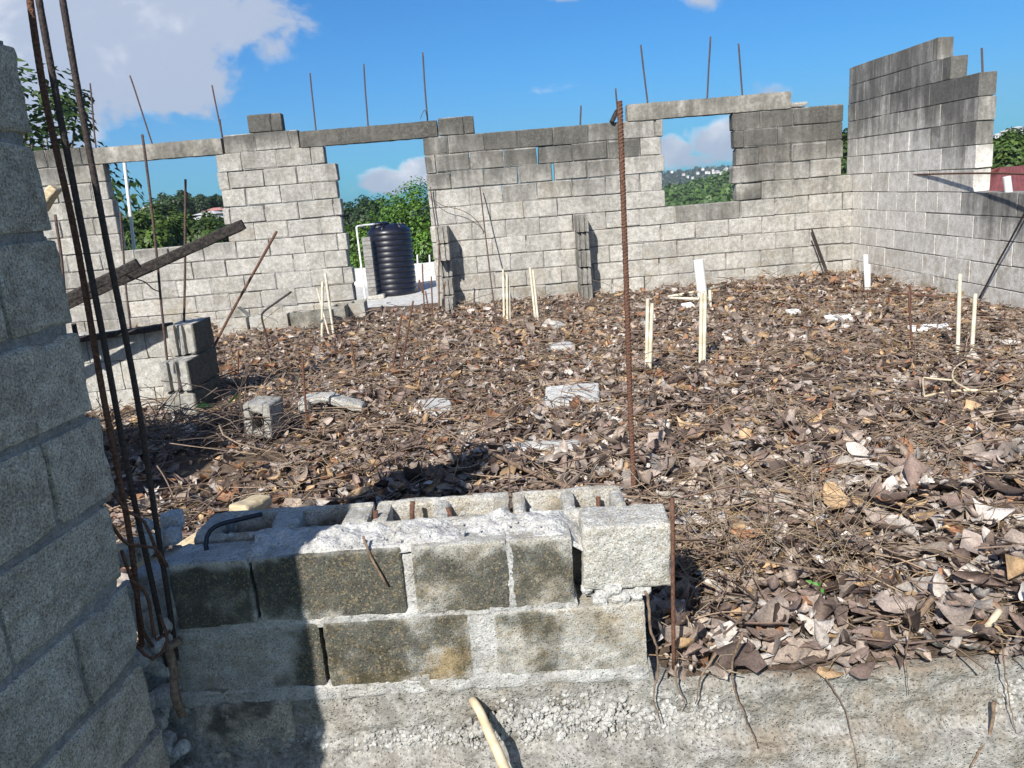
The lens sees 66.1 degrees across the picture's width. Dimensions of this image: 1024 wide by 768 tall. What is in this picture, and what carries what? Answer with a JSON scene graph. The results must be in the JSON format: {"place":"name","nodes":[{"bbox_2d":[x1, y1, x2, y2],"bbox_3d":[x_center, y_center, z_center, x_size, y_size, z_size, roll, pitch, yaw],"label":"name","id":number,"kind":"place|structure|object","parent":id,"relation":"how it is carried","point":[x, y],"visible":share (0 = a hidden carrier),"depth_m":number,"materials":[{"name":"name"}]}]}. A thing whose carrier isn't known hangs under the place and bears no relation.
{"place":"outdoors","nodes":[
{"label":"outdoors","id":0,"kind":"place"},
{"bbox_2d":[44,185,61,211],"bbox_3d":[-3.004,-1.202,5.103,0.167,0.162,0.103,-5,14,0],"label":"timber","id":1,"kind":"object","parent":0,"point":[52,193],"visible":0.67,"depth_m":5.07,"materials":[{"name":"brown wood"}]},
{"bbox_2d":[355,280,437,307],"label":"patio","id":2,"kind":"structure","parent":0,"point":[417,297],"depth_m":15.25,"materials":[{"name":"white paint"}]},
{"bbox_2d":[356,223,375,298],"bbox_3d":[-2.792,-2.400,15.421,0.457,1.436,0.061,-17,19,-42],"label":"plastic pipe","id":3,"kind":"object","parent":2,"relation":"on","point":[357,226],"visible":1,"depth_m":15.26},
{"bbox_2d":[362,237,385,299],"bbox_3d":[-2.707,-2.259,15.355,0.336,1.202,0.274,-5,14,0],"label":"concrete post","id":4,"kind":"object","parent":2,"relation":"on","point":[373,294],"visible":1,"depth_m":15.32,"materials":[{"name":"concrete"}]},
{"bbox_2d":[367,222,416,296],"bbox_3d":[-2.412,-2.534,15.808,0.868,1.451,0.868,-5,14,0],"label":"water tank","id":5,"kind":"object","parent":2,"relation":"on","point":[393,255],"visible":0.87,"depth_m":15.47,"materials":[{"name":"plastic"}]},
{"bbox_2d":[354,256,543,286],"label":"parapet","id":6,"kind":"structure","parent":2,"relation":"on","point":[428,270],"depth_m":17.89,"materials":[{"name":"white paint"}]},
{"bbox_2d":[0,0,1023,216],"label":"sky","id":7,"kind":"structure","parent":0,"point":[507,65],"materials":[{"name":"blue"}]},
{"bbox_2d":[84,262,1023,681],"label":"ground","id":8,"kind":"structure","parent":0,"point":[196,469],"depth_m":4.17,"materials":[{"name":"plant"}]},
{"bbox_2d":[78,317,222,416],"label":"block wall","id":9,"kind":"structure","parent":8,"relation":"on","point":[190,344],"depth_m":5.41,"materials":[{"name":"concrete"}]},
{"bbox_2d":[66,259,140,302],"bbox_3d":[-3.036,-0.394,4.890,1.564,0.642,0.043,-5,14,0],"label":"timber","id":10,"kind":"object","parent":9,"relation":"on","point":[123,270],"visible":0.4,"depth_m":4.82,"materials":[{"name":"brown wood"}]},
{"bbox_2d":[119,211,131,327],"bbox_3d":[-2.626,-0.765,5.348,0.090,0.797,0.021,-9,14,-16],"label":"rebar","id":11,"kind":"object","parent":9,"relation":"on","point":[123,254],"visible":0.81,"depth_m":5.33,"materials":[{"name":"metal"}]},
{"bbox_2d":[79,322,172,341],"bbox_3d":[-2.692,-0.342,5.352,0.766,0.087,0.093,-5,14,0],"label":"timber","id":12,"kind":"object","parent":9,"relation":"on","point":[134,331],"visible":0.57,"depth_m":5.31,"materials":[{"name":"brown wood"}]},
{"bbox_2d":[141,134,167,359],"bbox_3d":[-2.276,-0.828,5.024,0.125,1.459,0.021,-5,14,0],"label":"rebar","id":13,"kind":"object","parent":9,"relation":"on","point":[155,241],"visible":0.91,"depth_m":5.00,"materials":[{"name":"metal"}]},
{"bbox_2d":[69,220,245,308],"bbox_3d":[-2.844,-0.494,4.992,2.444,0.890,0.044,-5,14,0],"label":"timber","id":14,"kind":"object","parent":9,"relation":"on","point":[196,245],"visible":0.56,"depth_m":4.91,"materials":[{"name":"brown wood"}]},
{"bbox_2d":[183,179,186,321],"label":"rebar","id":15,"kind":"object","parent":9,"relation":"on","point":[185,216],"visible":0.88,"depth_m":5.27,"materials":[{"name":"metal"}]},
{"bbox_2d":[118,509,194,767],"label":"rubble","id":16,"kind":"object","parent":8,"relation":"on","point":[156,670],"visible":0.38,"depth_m":2.06,"materials":[{"name":"concrete"}]},
{"bbox_2d":[26,0,144,647],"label":"rebar","id":17,"kind":"object","parent":16,"relation":"on","point":[72,223],"visible":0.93,"depth_m":1.73,"materials":[{"name":"metal"}]},
{"bbox_2d":[120,550,153,647],"bbox_3d":[-0.920,0.532,1.934,0.016,0.296,0.068,-7,14,-10],"label":"tie wire","id":18,"kind":"object","parent":17,"relation":"attached to","point":[149,641],"visible":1,"depth_m":1.92,"materials":[{"name":"metal"}]},
{"bbox_2d":[112,492,162,563],"bbox_3d":[-0.897,0.348,1.889,0.013,0.216,0.084,7,18,38],"label":"tie wire","id":19,"kind":"object","parent":17,"relation":"attached to","point":[124,507],"visible":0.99,"depth_m":1.89,"materials":[{"name":"metal"}]},
{"bbox_2d":[112,523,168,567],"bbox_3d":[-0.900,0.386,1.896,0.114,0.161,0.017,-13,16,-31],"label":"tie wire","id":20,"kind":"object","parent":17,"relation":"attached to","point":[154,548],"visible":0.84,"depth_m":1.90,"materials":[{"name":"metal"}]},
{"bbox_2d":[130,578,171,640],"bbox_3d":[-0.893,0.552,1.942,0.026,0.195,0.077,2,15,26],"label":"tie wire","id":21,"kind":"object","parent":17,"relation":"attached to","point":[141,587],"visible":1,"depth_m":1.94,"materials":[{"name":"metal"}]},
{"bbox_2d":[35,0,167,666],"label":"rebar","id":22,"kind":"object","parent":16,"relation":"on","point":[78,211],"visible":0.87,"depth_m":1.72,"materials":[{"name":"metal"}]},
{"bbox_2d":[136,614,168,660],"bbox_3d":[-0.890,0.638,1.955,0.032,0.105,0.078,4,16,32],"label":"tie wire","id":23,"kind":"object","parent":22,"relation":"attached to","point":[141,651],"visible":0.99,"depth_m":1.97,"materials":[{"name":"metal"}]},
{"bbox_2d":[59,0,178,659],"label":"rebar","id":24,"kind":"object","parent":16,"relation":"on","point":[97,191],"visible":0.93,"depth_m":1.74,"materials":[{"name":"metal"}]},
{"bbox_2d":[117,540,155,567],"bbox_3d":[-1.006,0.493,2.176,0.184,0.106,0.052,1,15,23],"label":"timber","id":25,"kind":"object","parent":16,"relation":"on","point":[121,546],"visible":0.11,"depth_m":2.17,"materials":[{"name":"wood"}]},
{"bbox_2d":[165,636,185,717],"bbox_3d":[-0.863,0.755,2.032,0.042,0.206,0.062,-5,14,0],"label":"root","id":26,"kind":"object","parent":16,"relation":"on","point":[177,703],"visible":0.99,"depth_m":2.01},
{"bbox_2d":[177,531,196,545],"bbox_3d":[-1.132,0.569,2.749,0.188,0.119,0.057,-9,15,-19],"label":"timber","id":27,"kind":"object","parent":8,"relation":"on","point":[189,539],"visible":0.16,"depth_m":2.74,"materials":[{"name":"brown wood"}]},
{"bbox_2d":[96,350,351,476],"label":"dry vines","id":28,"kind":"object","parent":8,"relation":"on","point":[216,415],"visible":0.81,"depth_m":4.49,"materials":[{"name":"plant"}]},
{"bbox_2d":[217,315,250,334],"bbox_3d":[-3.091,-0.637,8.784,0.326,0.219,0.165,-5,14,0],"label":"concrete block","id":29,"kind":"object","parent":8,"relation":"on","point":[243,322],"depth_m":8.70,"materials":[{"name":"concrete"}]},
{"bbox_2d":[230,306,250,317],"bbox_3d":[-3.055,-0.817,8.822,0.200,0.110,0.140,-5,14,0],"label":"broken block","id":30,"kind":"object","parent":29,"relation":"on","point":[239,311],"depth_m":8.76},
{"bbox_2d":[213,231,277,345],"bbox_3d":[-2.064,-0.496,5.779,0.833,1.172,0.144,-12,15,-26],"label":"rebar","id":31,"kind":"object","parent":8,"relation":"on","point":[245,287],"visible":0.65,"depth_m":5.81,"materials":[{"name":"metal"}]},
{"bbox_2d":[229,494,271,510],"bbox_3d":[-1.058,0.494,3.192,0.094,0.071,0.174,0,15,18],"label":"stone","id":32,"kind":"object","parent":8,"relation":"on","point":[256,502],"visible":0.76,"depth_m":3.17,"materials":[{"name":"beige stone"}]},
{"bbox_2d":[243,396,284,437],"bbox_3d":[-1.456,0.192,4.630,0.172,0.212,0.207,1,14,7],"label":"concrete block","id":33,"kind":"object","parent":8,"relation":"on","point":[262,406],"depth_m":4.55,"materials":[{"name":"concrete"}]},
{"bbox_2d":[249,312,290,330],"bbox_3d":[-2.699,-0.674,8.810,0.424,0.219,0.164,-5,14,-2],"label":"concrete block","id":34,"kind":"object","parent":8,"relation":"on","point":[279,318],"depth_m":8.73,"materials":[{"name":"concrete"}]},
{"bbox_2d":[261,291,291,348],"bbox_3d":[-2.202,-0.570,7.428,0.316,0.581,0.089,-7,14,-9],"label":"rebar","id":35,"kind":"object","parent":8,"relation":"on","point":[274,303],"visible":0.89,"depth_m":7.41,"materials":[{"name":"metal"}]},
{"bbox_2d":[301,358,307,428],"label":"rebar","id":36,"kind":"object","parent":8,"relation":"on","point":[304,387],"visible":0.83,"depth_m":4.67,"materials":[{"name":"metal"}]},
{"bbox_2d":[289,309,334,327],"bbox_3d":[-2.230,-0.714,8.814,0.463,0.220,0.165,-3,14,7],"label":"concrete block","id":37,"kind":"object","parent":8,"relation":"on","point":[303,318],"depth_m":8.74,"materials":[{"name":"concrete"}]},
{"bbox_2d":[321,281,323,336],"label":"plastic pipe","id":38,"kind":"object","parent":8,"relation":"on","point":[322,296],"visible":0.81,"depth_m":7.86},
{"bbox_2d":[324,273,334,332],"bbox_3d":[-1.881,-0.778,8.143,0.028,0.746,0.026,-5,14,0],"label":"plastic pipe","id":39,"kind":"object","parent":8,"relation":"on","point":[328,298],"visible":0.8,"depth_m":8.12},
{"bbox_2d":[298,392,365,413],"bbox_3d":[-1.130,0.143,4.971,0.394,0.166,0.186,-5,14,0],"label":"broken block","id":40,"kind":"object","parent":8,"relation":"on","point":[343,400],"depth_m":4.92,"materials":[{"name":"concrete"}]},
{"bbox_2d":[331,303,349,321],"bbox_3d":[-1.986,-0.812,9.133,0.171,0.218,0.304,-5,14,0],"label":"concrete block","id":41,"kind":"object","parent":8,"relation":"on","point":[341,310],"depth_m":8.99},
{"bbox_2d":[348,299,367,317],"bbox_3d":[-1.817,-0.875,9.332,0.189,0.218,0.304,-5,14,-3],"label":"concrete block","id":42,"kind":"object","parent":8,"relation":"on","point":[356,307],"depth_m":9.19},
{"bbox_2d":[400,301,413,371],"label":"rebar","id":43,"kind":"object","parent":8,"relation":"on","point":[407,335],"visible":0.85,"depth_m":6.02,"materials":[{"name":"metal"}]},
{"bbox_2d":[167,485,651,759],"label":"block wall","id":44,"kind":"structure","parent":8,"relation":"on","point":[279,610],"depth_m":2.06,"materials":[{"name":"concrete"}]},
{"bbox_2d":[203,512,262,550],"bbox_3d":[-0.760,0.409,2.146,0.172,0.085,0.033,-17,18,-41],"label":"hose","id":45,"kind":"object","parent":44,"relation":"on","point":[223,523],"visible":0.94,"depth_m":2.13,"materials":[{"name":"plastic"}]},
{"bbox_2d":[362,536,387,585],"bbox_3d":[-0.354,0.454,2.010,0.064,0.131,0.019,3,16,30],"label":"twig","id":46,"kind":"object","parent":44,"relation":"hanging from","point":[374,563],"visible":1,"depth_m":2.00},
{"bbox_2d":[578,504,670,588],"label":"half block","id":47,"kind":"structure","parent":44,"relation":"on","point":[627,546],"depth_m":2.01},
{"bbox_2d":[417,398,452,414],"bbox_3d":[-0.468,0.158,4.862,0.206,0.076,0.225,-3,22,-19],"label":"concrete slab","id":48,"kind":"object","parent":8,"relation":"on","point":[433,403],"depth_m":4.85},
{"bbox_2d":[438,240,439,315],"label":"rebar","id":49,"kind":"object","parent":8,"relation":"on","point":[439,276],"visible":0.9,"depth_m":8.70,"materials":[{"name":"metal"}]},
{"bbox_2d":[33,91,852,332],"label":"block wall","id":50,"kind":"structure","parent":8,"relation":"on","point":[763,220],"depth_m":9.28,"materials":[{"name":"concrete"}]},
{"bbox_2d":[89,83,96,147],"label":"rebar","id":51,"kind":"object","parent":50,"relation":"on","point":[92,115],"visible":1,"depth_m":9.00,"materials":[{"name":"metal"}]},
{"bbox_2d":[129,75,152,143],"bbox_3d":[-4.232,-3.068,9.018,0.137,0.890,0.022,-5,14,0],"label":"rebar","id":52,"kind":"object","parent":50,"relation":"on","point":[140,108],"visible":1,"depth_m":8.99,"materials":[{"name":"metal"}]},
{"bbox_2d":[435,225,455,313],"bbox_3d":[-0.775,-1.334,9.174,0.146,0.992,0.521,-5,14,0],"label":"wall stub","id":53,"kind":"object","parent":8,"relation":"on","point":[443,237],"depth_m":9.10,"materials":[{"name":"concrete"}]},
{"bbox_2d":[479,187,496,322],"bbox_3d":[-0.261,-1.460,8.598,0.027,1.368,1.456,-5,14,-3],"label":"rebar","id":54,"kind":"object","parent":8,"relation":"on","point":[487,254],"visible":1,"depth_m":8.92,"materials":[{"name":"metal"}]},
{"bbox_2d":[502,269,504,316],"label":"plastic pipe","id":55,"kind":"object","parent":8,"relation":"on","point":[503,287],"visible":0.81,"depth_m":7.90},
{"bbox_2d":[488,450,572,487],"bbox_3d":[0.115,0.397,3.434,0.032,0.050,0.780,-14,17,-33],"label":"stick","id":56,"kind":"object","parent":8,"relation":"on","point":[517,465],"visible":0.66,"depth_m":3.51,"materials":[{"name":"wood"}]},
{"bbox_2d":[529,267,536,320],"bbox_3d":[0.213,-0.825,7.817,0.046,0.664,0.024,-5,14,0],"label":"plastic pipe","id":57,"kind":"object","parent":8,"relation":"on","point":[532,291],"visible":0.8,"depth_m":7.79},
{"bbox_2d":[532,270,538,320],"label":"plastic pipe","id":58,"kind":"object","parent":8,"relation":"on","point":[535,292],"visible":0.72,"depth_m":7.78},
{"bbox_2d":[505,439,579,451],"bbox_3d":[0.142,0.324,3.969,0.404,0.060,0.107,-4,18,4],"label":"concrete slab","id":59,"kind":"object","parent":8,"relation":"on","point":[558,443],"depth_m":3.95,"materials":[{"name":"concrete"}]},
{"bbox_2d":[549,342,572,350],"bbox_3d":[0.407,-0.303,6.441,0.207,0.058,0.166,-2,18,-6],"label":"concrete slab","id":60,"kind":"object","parent":8,"relation":"on","point":[561,347],"depth_m":6.39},
{"bbox_2d":[544,383,599,407],"bbox_3d":[0.365,0.086,4.768,0.336,0.079,0.274,-5,24,6],"label":"concrete slab","id":61,"kind":"object","parent":8,"relation":"on","point":[552,392],"depth_m":4.75,"materials":[{"name":"concrete"}]},
{"bbox_2d":[574,214,592,298],"bbox_3d":[0.835,-1.481,9.240,0.142,0.992,0.383,-5,14,0],"label":"wall stub","id":62,"kind":"object","parent":8,"relation":"on","point":[583,259],"depth_m":9.11,"materials":[{"name":"concrete"}]},
{"bbox_2d":[148,652,1023,767],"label":"foundation footing","id":63,"kind":"object","parent":8,"relation":"on","point":[939,716],"visible":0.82,"depth_m":2.10,"materials":[{"name":"concrete"}]},
{"bbox_2d":[469,697,509,767],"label":"plastic pipe","id":64,"kind":"object","parent":63,"relation":"on","point":[493,742],"visible":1,"depth_m":2.02,"materials":[{"name":"plastic"}]},
{"bbox_2d":[644,590,661,723],"bbox_3d":[0.361,0.701,2.010,0.023,0.394,0.040,6,18,38],"label":"root","id":65,"kind":"object","parent":63,"relation":"attached to","point":[649,616],"visible":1,"depth_m":1.99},
{"bbox_2d":[695,652,716,703],"bbox_3d":[0.502,0.762,2.035,0.061,0.147,0.008,-5,14,0],"label":"root","id":66,"kind":"object","parent":63,"relation":"attached to","point":[709,664],"visible":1,"depth_m":2.03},
{"bbox_2d":[731,632,758,748],"bbox_3d":[0.600,0.789,2.029,0.068,0.345,0.023,-1,14,13],"label":"root","id":67,"kind":"object","parent":63,"relation":"attached to","point":[736,649],"visible":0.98,"depth_m":2.04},
{"bbox_2d":[825,677,857,767],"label":"root","id":68,"kind":"object","parent":63,"relation":"attached to","point":[829,683],"visible":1,"depth_m":2.05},
{"bbox_2d":[905,614,910,694],"bbox_3d":[1.006,0.690,2.004,0.012,0.248,0.032,5,17,34],"label":"root","id":69,"kind":"object","parent":63,"relation":"attached to","point":[906,648],"visible":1,"depth_m":2.00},
{"bbox_2d":[969,700,995,767],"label":"root","id":70,"kind":"object","parent":63,"relation":"attached to","point":[993,706],"visible":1,"depth_m":2.05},
{"bbox_2d":[1001,639,1015,733],"bbox_3d":[1.275,0.795,2.027,0.066,0.326,0.023,-5,14,0],"label":"root","id":71,"kind":"object","parent":63,"relation":"attached to","point":[1006,680],"visible":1,"depth_m":2.02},
{"bbox_2d":[617,101,635,495],"bbox_3d":[0.453,-0.237,3.096,0.031,1.670,0.119,-1,14,14],"label":"rebar","id":72,"kind":"object","parent":8,"relation":"on","point":[625,276],"visible":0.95,"depth_m":3.08,"materials":[{"name":"metal"}]},
{"bbox_2d":[645,299,649,367],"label":"plastic pipe","id":73,"kind":"object","parent":8,"relation":"on","point":[647,329],"visible":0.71,"depth_m":5.32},
{"bbox_2d":[648,303,653,368],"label":"plastic pipe","id":74,"kind":"object","parent":8,"relation":"on","point":[651,332],"visible":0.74,"depth_m":5.32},
{"bbox_2d":[670,497,675,669],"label":"rebar","id":75,"kind":"object","parent":8,"relation":"on","point":[672,528],"visible":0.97,"depth_m":2.01,"materials":[{"name":"metal"}]},
{"bbox_2d":[675,533,718,560],"bbox_3d":[0.611,0.547,2.686,0.024,0.062,0.208,-17,18,-41],"label":"stick","id":76,"kind":"object","parent":8,"relation":"on","point":[712,557],"visible":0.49,"depth_m":2.66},
{"bbox_2d":[693,259,707,297],"bbox_3d":[2.014,-1.057,8.380,0.157,0.541,0.107,-5,14,0],"label":"plastic pipe","id":77,"kind":"object","parent":8,"relation":"on","point":[699,272],"visible":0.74,"depth_m":8.32,"materials":[{"name":"plastic"}]},
{"bbox_2d":[698,293,702,362],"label":"plastic pipe","id":78,"kind":"object","parent":8,"relation":"on","point":[700,324],"visible":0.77,"depth_m":5.38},
{"bbox_2d":[702,292,706,363],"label":"plastic pipe","id":79,"kind":"object","parent":8,"relation":"on","point":[704,323],"visible":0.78,"depth_m":5.36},
{"bbox_2d":[598,401,1004,641],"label":"dry stems","id":80,"kind":"object","parent":8,"relation":"on","point":[758,500],"visible":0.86,"depth_m":2.57,"materials":[{"name":"plant"}]},
{"bbox_2d":[863,254,867,289],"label":"plastic pipe","id":81,"kind":"object","parent":8,"relation":"on","point":[865,262],"visible":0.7,"depth_m":7.95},
{"bbox_2d":[831,287,956,298],"bbox_3d":[3.649,-0.888,7.667,0.106,0.040,1.436,-11,15,-26],"label":"rebar","id":82,"kind":"object","parent":8,"relation":"on","point":[896,293],"visible":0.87,"depth_m":7.51,"materials":[{"name":"metal"}]},
{"bbox_2d":[908,291,912,351],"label":"rebar","id":83,"kind":"object","parent":8,"relation":"on","point":[910,319],"visible":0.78,"depth_m":5.25,"materials":[{"name":"metal"}]},
{"bbox_2d":[908,595,935,647],"bbox_3d":[1.111,0.645,2.154,0.185,0.075,0.028,-17,18,-41],"label":"stick","id":84,"kind":"object","parent":8,"relation":"on","point":[929,602],"visible":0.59,"depth_m":2.18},
{"bbox_2d":[907,323,951,331],"bbox_3d":[3.170,-0.426,5.981,0.304,0.034,0.103,-3,28,7],"label":"plastic fragment","id":85,"kind":"object","parent":8,"relation":"on","point":[933,325],"visible":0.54,"depth_m":5.97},
{"bbox_2d":[847,36,1023,310],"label":"block wall","id":86,"kind":"structure","parent":8,"relation":"on","point":[929,99],"depth_m":7.59,"materials":[{"name":"concrete"}]},
{"bbox_2d":[913,172,1023,174],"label":"rebar","id":87,"kind":"object","parent":86,"relation":"attached to","point":[1007,173],"visible":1,"depth_m":6.81,"materials":[{"name":"metal"}]},
{"bbox_2d":[1003,176,1012,191],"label":"plastic pipe","id":88,"kind":"object","parent":86,"relation":"on","point":[1007,182],"visible":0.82,"depth_m":6.50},
{"bbox_2d":[955,274,961,354],"bbox_3d":[2.895,-0.377,5.105,0.043,0.675,0.025,-5,14,0],"label":"plastic pipe","id":89,"kind":"object","parent":8,"relation":"on","point":[959,297],"visible":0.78,"depth_m":5.07,"materials":[{"name":"plastic"}]},
{"bbox_2d":[922,359,996,396],"bbox_3d":[2.505,-0.031,4.429,0.355,0.046,0.832,2,15,26],"label":"branch","id":90,"kind":"object","parent":8,"relation":"on","point":[965,389],"visible":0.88,"depth_m":4.24,"materials":[{"name":"wood"}]},
{"bbox_2d":[970,293,977,350],"bbox_3d":[2.982,-0.314,5.093,0.027,0.543,0.025,-5,14,0],"label":"plastic pipe","id":91,"kind":"object","parent":8,"relation":"on","point":[973,321],"visible":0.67,"depth_m":5.06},
{"bbox_2d":[963,608,1002,633],"bbox_3d":[1.244,0.641,2.088,0.154,0.052,0.071,-6,14,-6],"label":"plastic pipe","id":92,"kind":"object","parent":8,"relation":"on","point":[997,613],"visible":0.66,"depth_m":2.10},
{"bbox_2d":[978,213,1023,298],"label":"rebar","id":93,"kind":"object","parent":8,"relation":"on","point":[1003,252],"visible":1,"depth_m":6.51,"materials":[{"name":"metal"}]},
{"bbox_3d":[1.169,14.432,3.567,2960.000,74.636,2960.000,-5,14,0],"label":"terrain","id":94,"kind":"structure","parent":0,"visible":0},
{"bbox_2d":[53,214,65,291],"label":"rebar","id":95,"kind":"object","parent":94,"relation":"on","point":[59,243],"visible":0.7,"depth_m":4.30,"materials":[{"name":"metal"}]},
{"bbox_2d":[17,58,143,249],"bbox_3d":[-7.558,-2.170,13.024,3.185,6.212,3.106,-5,14,0],"label":"broadleaf tree","id":96,"kind":"object","parent":94,"relation":"on","point":[70,108],"visible":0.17,"depth_m":12.82,"materials":[{"name":"green plant"}]},
{"bbox_2d":[0,40,169,767],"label":"block wall","id":97,"kind":"structure","parent":94,"relation":"on","point":[74,693],"depth_m":1.62,"materials":[{"name":"concrete"}]},
{"bbox_2d":[123,163,135,249],"bbox_3d":[-4.981,-2.267,10.261,0.141,1.257,0.044,-5,14,0],"label":"plastic pipe","id":98,"kind":"object","parent":94,"relation":"on","point":[129,206],"visible":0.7,"depth_m":10.23,"materials":[{"name":"plastic"}]},
{"bbox_2d":[122,210,187,249],"bbox_3d":[-13.496,-3.240,29.831,2.659,6.678,2.634,-2,14,12],"label":"distant tree","id":99,"kind":"object","parent":94,"relation":"on","point":[168,234],"visible":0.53,"depth_m":28.71,"materials":[{"name":"green plant"}]},
{"bbox_2d":[139,198,193,224],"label":"distant tree","id":100,"kind":"object","parent":94,"relation":"on","point":[172,208],"visible":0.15,"depth_m":46.06,"materials":[{"name":"green plant"}]},
{"bbox_2d":[154,192,194,213],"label":"distant tree","id":101,"kind":"object","parent":94,"relation":"on","point":[175,199],"visible":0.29,"depth_m":90.49,"materials":[{"name":"green plant"}]},
{"bbox_2d":[165,211,229,245],"bbox_3d":[-13.391,-3.965,33.865,4.216,6.936,3.657,-5,14,0],"label":"distant tree","id":102,"kind":"object","parent":94,"relation":"on","point":[196,230],"visible":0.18,"depth_m":32.73,"materials":[{"name":"green plant"}]},
{"bbox_2d":[187,194,223,217],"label":"distant tree","id":103,"kind":"object","parent":94,"relation":"on","point":[199,203],"visible":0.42,"depth_m":92.59,"materials":[{"name":"green plant"}]},
{"bbox_2d":[344,219,377,267],"bbox_3d":[-5.412,-3.536,29.969,3.185,5.394,3.395,-5,14,0],"label":"bushy tree","id":104,"kind":"object","parent":94,"relation":"on","point":[349,231],"visible":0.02,"depth_m":28.98,"materials":[{"name":"green plant"}]},
{"bbox_2d":[342,195,392,255],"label":"round tree","id":105,"kind":"object","parent":94,"relation":"on","point":[357,210],"visible":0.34,"depth_m":66.78,"materials":[{"name":"green plant"}]},
{"bbox_2d":[349,176,506,267],"bbox_3d":[-2.453,-3.459,24.914,6.426,6.134,5.682,-5,14,0],"label":"mango tree","id":106,"kind":"object","parent":94,"relation":"on","point":[419,229],"visible":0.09,"depth_m":23.69,"materials":[{"name":"green plant"}]},
{"bbox_2d":[122,160,807,220],"bbox_3d":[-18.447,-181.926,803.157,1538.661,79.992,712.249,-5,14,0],"label":"forest","id":107,"kind":"object","parent":94,"relation":"on","point":[668,177],"visible":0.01,"depth_m":1006.96,"materials":[{"name":"green plant"}]},
{"bbox_2d":[349,131,1023,261],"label":"forest","id":108,"kind":"object","parent":94,"relation":"on","point":[714,188],"visible":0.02,"depth_m":248.80,"materials":[{"name":"green plant"}]},
{"bbox_2d":[819,128,849,174],"bbox_3d":[16.625,-8.111,39.410,3.466,9.204,3.486,-13,16,-32],"label":"distant tree","id":109,"kind":"object","parent":94,"relation":"on","point":[844,139],"visible":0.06,"depth_m":37.91,"materials":[{"name":"green plant"}]},
{"bbox_2d":[983,131,1023,168],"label":"distant tree","id":110,"kind":"object","parent":94,"relation":"on","point":[1008,151],"visible":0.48,"depth_m":35.95,"materials":[{"name":"green plant"}]},
{"bbox_2d":[988,165,1023,190],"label":"red roofed house","id":111,"kind":"structure","parent":94,"relation":"on","point":[996,182],"depth_m":23.40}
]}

